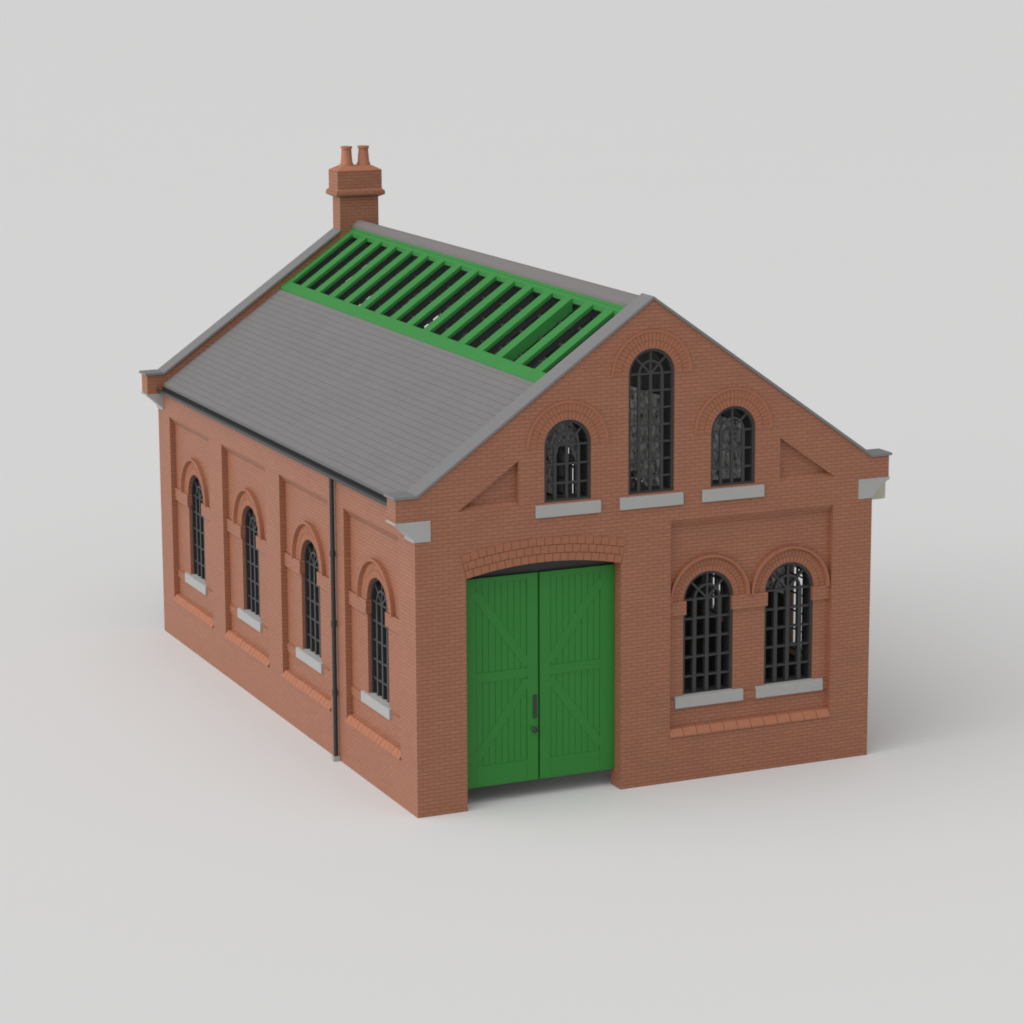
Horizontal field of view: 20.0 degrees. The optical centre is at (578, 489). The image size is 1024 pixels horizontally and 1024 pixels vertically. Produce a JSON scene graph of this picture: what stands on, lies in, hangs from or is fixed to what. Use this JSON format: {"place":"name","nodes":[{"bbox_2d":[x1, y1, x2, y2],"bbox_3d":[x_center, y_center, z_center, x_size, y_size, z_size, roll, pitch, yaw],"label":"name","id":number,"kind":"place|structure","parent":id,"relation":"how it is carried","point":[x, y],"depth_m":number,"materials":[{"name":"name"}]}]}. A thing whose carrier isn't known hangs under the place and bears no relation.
{"place":"outdoors","nodes":[
{"label":"outdoors","id":0,"kind":"place"},
{"bbox_2d":[0,0,1023,1023],"bbox_3d":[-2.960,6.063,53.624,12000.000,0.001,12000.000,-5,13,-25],"label":"ground","id":1,"kind":"structure","parent":0,"point":[816,207],"depth_m":85.42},
{"bbox_2d":[139,145,891,817],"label":"goods shed","id":2,"kind":"structure","parent":1,"relation":"on","point":[499,521],"depth_m":55.89,"materials":[{"name":"brick"}]},
{"bbox_2d":[185,476,207,594],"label":"window","id":3,"kind":"structure","parent":2,"relation":"in","point":[197,580],"depth_m":65.22,"materials":[{"name":"grey metal"}]},
{"bbox_2d":[237,506,261,631],"bbox_3d":[-6.915,1.592,61.826,0.272,2.604,1.490,-5,13,-25],"label":"window","id":4,"kind":"structure","parent":2,"relation":"in","point":[251,615],"depth_m":61.91,"materials":[{"name":"grey metal"}]},
{"bbox_2d":[296,540,322,673],"bbox_3d":[-5.338,2.257,58.534,0.272,2.604,1.490,-5,13,-25],"label":"window","id":5,"kind":"structure","parent":2,"relation":"in","point":[311,655],"depth_m":58.62,"materials":[{"name":"grey metal"}]},
{"bbox_2d":[361,578,391,719],"bbox_3d":[-3.760,2.923,55.243,0.272,2.604,1.490,-5,13,-25],"label":"window","id":6,"kind":"structure","parent":2,"relation":"in","point":[378,700],"depth_m":55.32,"materials":[{"name":"grey metal"}]},
{"bbox_2d":[466,572,537,788],"bbox_3d":[-1.455,3.566,54.122,1.552,4.007,0.170,-5,13,-25],"label":"door","id":7,"kind":"structure","parent":2,"relation":"in","point":[502,611],"depth_m":54.16,"materials":[{"name":"green paint"}]},
{"bbox_2d":[557,443,575,494],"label":"window","id":8,"kind":"structure","parent":2,"relation":"in","point":[560,456],"depth_m":68.91,"materials":[{"name":"glass"}]},
{"bbox_2d":[535,420,600,518],"bbox_3d":[-0.272,-0.448,53.812,1.320,1.795,0.482,-5,13,-25],"label":"window","id":9,"kind":"structure","parent":2,"relation":"in","point":[583,444],"depth_m":53.75,"materials":[{"name":"grey metal"}]},
{"bbox_2d":[538,564,614,778],"bbox_3d":[-0.031,3.423,54.830,1.552,4.007,0.073,-5,13,-25],"label":"door","id":10,"kind":"structure","parent":2,"relation":"in","point":[576,605],"depth_m":54.80,"materials":[{"name":"green paint"}]},
{"bbox_2d":[630,471,644,487],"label":"window","id":11,"kind":"structure","parent":2,"relation":"in","point":[633,473],"depth_m":65.53,"materials":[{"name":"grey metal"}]},
{"bbox_2d":[620,348,683,509],"bbox_3d":[1.289,-1.187,54.411,1.320,3.007,0.482,-5,13,-25],"label":"window","id":12,"kind":"structure","parent":2,"relation":"in","point":[666,448],"depth_m":54.37,"materials":[{"name":"grey metal"}]},
{"bbox_2d":[674,571,742,708],"bbox_3d":[2.450,2.814,55.841,1.480,2.629,0.367,-5,13,-25],"label":"window","id":13,"kind":"structure","parent":2,"relation":"in","point":[704,695],"depth_m":55.85,"materials":[{"name":"grey metal"}]},
{"bbox_2d":[700,573,722,621],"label":"window","id":14,"kind":"structure","parent":2,"relation":"in","point":[710,578],"depth_m":62.55,"materials":[{"name":"glass"}]},
{"bbox_2d":[702,406,764,501],"bbox_3d":[2.860,-0.740,55.254,1.320,1.795,0.482,-5,13,-25],"label":"window","id":15,"kind":"structure","parent":2,"relation":"in","point":[747,429],"depth_m":55.19,"materials":[{"name":"grey metal"}]},
{"bbox_2d":[755,562,822,697],"bbox_3d":[4.050,2.666,56.578,1.480,2.629,0.367,-5,13,-25],"label":"window","id":16,"kind":"structure","parent":2,"relation":"in","point":[798,683],"depth_m":56.58,"materials":[{"name":"grey metal"}]},
{"bbox_2d":[789,565,802,656],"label":"window","id":17,"kind":"structure","parent":2,"relation":"in","point":[791,648],"depth_m":59.36,"materials":[{"name":"glass"}]}
]}

